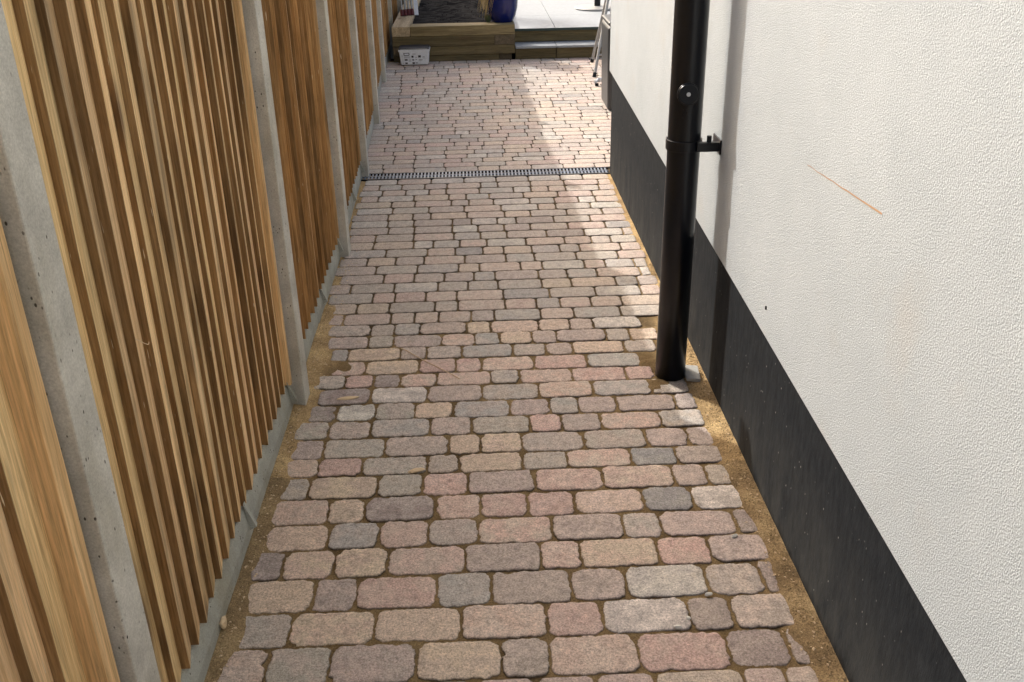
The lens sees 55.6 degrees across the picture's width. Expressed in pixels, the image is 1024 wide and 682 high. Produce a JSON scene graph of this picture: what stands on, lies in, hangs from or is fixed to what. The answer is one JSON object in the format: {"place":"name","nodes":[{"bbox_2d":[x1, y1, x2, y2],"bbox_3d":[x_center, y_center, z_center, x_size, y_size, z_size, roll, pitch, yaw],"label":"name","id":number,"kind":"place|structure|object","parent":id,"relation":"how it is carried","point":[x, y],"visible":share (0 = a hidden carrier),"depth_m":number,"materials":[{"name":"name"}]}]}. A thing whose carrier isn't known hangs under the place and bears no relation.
{"place":"outdoors","nodes":[
{"label":"outdoors","id":0,"kind":"place"},
{"bbox_2d":[400,0,413,15],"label":"folded ladder","id":1,"kind":"object","parent":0,"point":[407,11],"visible":1,"depth_m":9.67,"materials":[{"name":"metal"}]},
{"bbox_2d":[204,57,848,681],"bbox_3d":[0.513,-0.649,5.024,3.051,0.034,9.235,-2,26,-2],"label":"paving","id":2,"kind":"structure","parent":0,"point":[564,131],"depth_m":2.99,"materials":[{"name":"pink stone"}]},
{"bbox_2d":[219,616,226,629],"bbox_3d":[-0.678,0.661,2.282,0.014,0.029,0.033,-2,26,-2],"label":"stone chunk","id":3,"kind":"object","parent":2,"relation":"on","point":[223,623],"visible":1,"depth_m":2.27,"materials":[{"name":"beige stone"}]},
{"bbox_2d":[336,396,358,399],"bbox_3d":[-0.556,0.193,3.287,0.077,0.011,0.023,-2,26,-2],"label":"wood chip","id":4,"kind":"object","parent":2,"relation":"on","point":[347,397],"visible":1,"depth_m":3.28,"materials":[{"name":"beige wood"}]},
{"bbox_2d":[398,44,429,64],"bbox_3d":[-0.900,-2.645,8.977,0.287,0.157,0.197,-2,26,-2],"label":"plastic tub","id":5,"kind":"object","parent":2,"relation":"on","point":[414,54],"visible":1,"depth_m":8.90,"materials":[{"name":"plastic"}]},
{"bbox_2d":[408,467,424,472],"bbox_3d":[-0.283,0.383,2.883,0.053,0.012,0.018,-10,27,-18],"label":"wood chip","id":6,"kind":"object","parent":2,"relation":"on","point":[415,470],"visible":1,"depth_m":2.88,"materials":[{"name":"beige wood"}]},
{"bbox_2d":[401,348,459,378],"bbox_3d":[-0.298,0.079,3.514,0.005,0.006,0.340,-23,33,-37],"label":"straw stalk","id":7,"kind":"object","parent":2,"relation":"on","point":[430,363],"visible":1,"depth_m":3.51,"materials":[{"name":"brown plant"}]},
{"bbox_2d":[207,255,845,681],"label":"sand grit","id":8,"kind":"object","parent":2,"relation":"on","point":[727,461],"visible":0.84,"depth_m":2.67,"materials":[{"name":"beige sand"}]},
{"bbox_2d":[213,188,840,681],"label":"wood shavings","id":9,"kind":"object","parent":2,"relation":"on","point":[317,388],"visible":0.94,"depth_m":2.73},
{"bbox_2d":[590,0,608,76],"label":"stepladder","id":10,"kind":"object","parent":2,"relation":"on","point":[605,7],"visible":0.41,"depth_m":8.30,"materials":[{"name":"metal"}]},
{"bbox_2d":[601,14,611,110],"bbox_3d":[0.922,-2.058,7.160,0.492,0.630,0.430,-2,26,-2],"label":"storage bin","id":11,"kind":"object","parent":2,"relation":"on","point":[606,87],"visible":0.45,"depth_m":7.07,"materials":[{"name":"grey plastic"}]},
{"bbox_2d":[673,624,681,628],"bbox_3d":[0.386,0.668,2.269,0.020,0.010,0.011,-2,26,-2],"label":"pebble","id":12,"kind":"object","parent":2,"relation":"on","point":[676,626],"visible":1,"depth_m":2.27,"materials":[{"name":"white stone"}]},
{"bbox_2d":[685,365,700,381],"bbox_3d":[0.625,0.112,3.377,0.054,0.022,0.099,-2,26,-2],"label":"stone fragment","id":13,"kind":"object","parent":2,"relation":"on","point":[692,374],"visible":0.8,"depth_m":3.36,"materials":[{"name":"white stone"}]},
{"bbox_2d":[593,9,610,85],"bbox_3d":[0.949,-2.498,7.696,0.573,0.962,0.482,-2,26,-2],"label":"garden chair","id":14,"kind":"object","parent":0,"point":[596,81],"visible":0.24,"depth_m":7.95,"materials":[{"name":"white plastic"}]},
{"label":"ground","id":15,"kind":"structure","parent":0,"visible":0},
{"bbox_2d":[0,0,160,681],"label":"concrete post","id":16,"kind":"object","parent":15,"relation":"on","point":[32,241],"visible":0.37,"depth_m":1.40,"materials":[{"name":"grey concrete"}]},
{"bbox_2d":[181,382,296,681],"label":"gravel board","id":17,"kind":"object","parent":15,"relation":"on","point":[210,629],"visible":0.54,"depth_m":2.48,"materials":[{"name":"concrete"}]},
{"bbox_2d":[1,0,291,681],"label":"fence panel","id":18,"kind":"object","parent":17,"relation":"on","point":[142,115],"visible":0.88,"depth_m":1.99,"materials":[{"name":"brown wood"}]},
{"bbox_2d":[241,0,309,404],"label":"concrete post","id":19,"kind":"object","parent":15,"relation":"on","point":[260,72],"visible":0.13,"depth_m":2.94,"materials":[{"name":"grey concrete"}]},
{"bbox_2d":[303,238,342,361],"bbox_3d":[-0.788,-0.088,3.929,0.086,0.262,1.318,-2,26,-2],"label":"gravel board","id":20,"kind":"object","parent":15,"relation":"on","point":[316,316],"visible":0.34,"depth_m":3.93,"materials":[{"name":"concrete"}]},
{"bbox_2d":[261,0,339,338],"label":"fence panel","id":21,"kind":"object","parent":20,"relation":"on","point":[294,53],"visible":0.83,"depth_m":3.62,"materials":[{"name":"brown wood"}]},
{"bbox_2d":[316,0,350,256],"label":"concrete post","id":22,"kind":"object","parent":15,"relation":"on","point":[331,103],"visible":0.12,"depth_m":4.26,"materials":[{"name":"grey concrete"}]},
{"bbox_2d":[347,162,363,223],"bbox_3d":[-0.861,-0.681,5.157,0.080,0.262,1.230,-3,26,-3],"label":"gravel board","id":23,"kind":"object","parent":15,"relation":"on","point":[353,196],"visible":0.27,"depth_m":5.25,"materials":[{"name":"concrete"}]},
{"bbox_2d":[327,0,360,208],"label":"fence panel","id":24,"kind":"object","parent":23,"relation":"on","point":[338,13],"visible":0.65,"depth_m":5.00,"materials":[{"name":"brown wood"}]},
{"bbox_2d":[347,0,369,176],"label":"concrete post","id":25,"kind":"object","parent":15,"relation":"on","point":[364,161],"visible":0.15,"depth_m":5.48,"materials":[{"name":"grey concrete"}]},
{"bbox_2d":[367,113,373,149],"bbox_3d":[-0.962,-1.242,6.338,0.060,0.246,1.259,-3,26,-3],"label":"gravel board","id":26,"kind":"object","parent":15,"relation":"on","point":[370,130],"visible":0.12,"depth_m":6.51,"materials":[{"name":"concrete"}]},
{"bbox_2d":[355,0,373,137],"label":"fence panel","id":27,"kind":"object","parent":26,"relation":"on","point":[364,56],"visible":0.56,"depth_m":6.29,"materials":[{"name":"brown wood"}]},
{"bbox_2d":[365,0,379,123],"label":"concrete post","id":28,"kind":"object","parent":15,"relation":"on","point":[376,114],"visible":0.14,"depth_m":6.71,"materials":[{"name":"grey concrete"}]},
{"bbox_2d":[378,75,381,99],"bbox_3d":[-1.075,-1.858,7.614,0.060,0.246,1.460,-3,26,-4],"label":"gravel board","id":29,"kind":"object","parent":15,"relation":"on","point":[379,83],"visible":0.08,"depth_m":7.89,"materials":[{"name":"concrete"}]},
{"bbox_2d":[371,0,380,86],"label":"fence panel","id":30,"kind":"object","parent":29,"relation":"on","point":[376,36],"visible":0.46,"depth_m":7.71,"materials":[{"name":"brown wood"}]},
{"bbox_2d":[376,0,386,81],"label":"concrete post","id":31,"kind":"object","parent":15,"relation":"on","point":[381,44],"visible":0.14,"depth_m":8.12,"materials":[{"name":"grey concrete"}]},
{"bbox_2d":[385,45,390,65],"bbox_3d":[-1.187,-2.517,8.980,0.060,0.246,1.458,-2,26,-3],"label":"gravel board","id":32,"kind":"object","parent":15,"relation":"on","point":[388,58],"visible":0.13,"depth_m":9.28,"materials":[{"name":"concrete"}]},
{"bbox_2d":[381,0,389,56],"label":"fence panel","id":33,"kind":"object","parent":32,"relation":"on","point":[385,19],"visible":0.46,"depth_m":9.04,"materials":[{"name":"brown wood"}]},
{"bbox_2d":[387,0,393,58],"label":"concrete post","id":34,"kind":"object","parent":15,"relation":"on","point":[390,20],"visible":0.08,"depth_m":9.51,"materials":[{"name":"grey concrete"}]},
{"bbox_2d":[397,0,400,13],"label":"concrete post","id":35,"kind":"object","parent":15,"relation":"on","point":[398,5],"depth_m":10.91,"materials":[{"name":"grey concrete"}]},
{"bbox_2d":[391,0,514,62],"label":"raised planter","id":36,"kind":"object","parent":15,"relation":"on","point":[454,30],"visible":0.8,"depth_m":9.09,"materials":[{"name":"brown wood"}]},
{"bbox_2d":[413,0,418,14],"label":"plank","id":37,"kind":"object","parent":36,"relation":"on","point":[415,2],"visible":1,"depth_m":9.80,"materials":[{"name":"white plastic"}]},
{"bbox_2d":[485,14,490,21],"bbox_3d":[-0.225,-3.039,9.166,0.074,0.093,0.088,-2,26,-2],"label":"leaf tuft","id":38,"kind":"object","parent":36,"relation":"on","point":[488,19],"visible":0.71,"depth_m":9.15,"materials":[{"name":"green plant"}]},
{"bbox_2d":[486,0,517,22],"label":"garden pot","id":39,"kind":"object","parent":36,"relation":"on","point":[503,11],"visible":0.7,"depth_m":9.05,"materials":[{"name":"ceramic"}]},
{"bbox_2d":[477,0,492,17],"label":"dried grass","id":40,"kind":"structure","parent":39,"relation":"in","point":[485,5],"depth_m":9.07,"materials":[{"name":"plant"}]},
{"bbox_2d":[361,167,609,180],"bbox_3d":[-0.159,-0.961,5.725,1.465,0.057,0.130,-2,26,-2],"label":"channel drain","id":41,"kind":"object","parent":15,"relation":"on","point":[452,174],"visible":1,"depth_m":5.71,"materials":[{"name":"black plastic"}]},
{"bbox_2d":[528,40,582,41],"bbox_3d":[1.331,-4.093,11.874,2.807,0.271,5.180,-2,26,-2],"label":"patio base","id":42,"kind":"object","parent":15,"relation":"on","point":[554,41],"depth_m":9.52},
{"bbox_2d":[515,27,601,59],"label":"patio steps","id":43,"kind":"structure","parent":15,"relation":"on","point":[561,46],"depth_m":9.22,"materials":[{"name":"brown wood"}]},
{"bbox_2d":[513,0,610,28],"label":"patio","id":44,"kind":"structure","parent":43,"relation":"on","point":[548,14],"depth_m":10.07,"materials":[{"name":"tile"}]},
{"bbox_2d":[575,0,610,10],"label":"parasol base","id":45,"kind":"object","parent":44,"relation":"on","point":[597,5],"visible":0.8,"depth_m":10.40,"materials":[{"name":"metal"}]},
{"bbox_2d":[610,0,1023,681],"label":"house","id":46,"kind":"structure","parent":15,"relation":"on","point":[856,322],"depth_m":1.90,"materials":[{"name":"white paint"}]},
{"bbox_2d":[655,0,721,380],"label":"downpipe","id":47,"kind":"object","parent":46,"relation":"attached to","point":[685,145],"visible":1,"depth_m":3.05,"materials":[{"name":"black plastic"}]},
{"bbox_3d":[-0.648,1.300,1.057,0.081,0.262,1.659,-2,26,-2],"label":"gravel board","id":48,"kind":"object","parent":15,"relation":"on","visible":0},
{"bbox_2d":[0,219,119,681],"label":"fence panel","id":49,"kind":"object","parent":48,"relation":"on","point":[53,627],"visible":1,"depth_m":1.38,"materials":[{"name":"brown wood"}]},
{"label":"gravel board","id":50,"kind":"object","parent":15,"relation":"on","visible":0},
{"bbox_2d":[391,0,397,23],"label":"fence panel","id":51,"kind":"object","parent":50,"relation":"on","point":[394,10],"visible":0.25,"depth_m":10.45,"materials":[{"name":"brown wood"}]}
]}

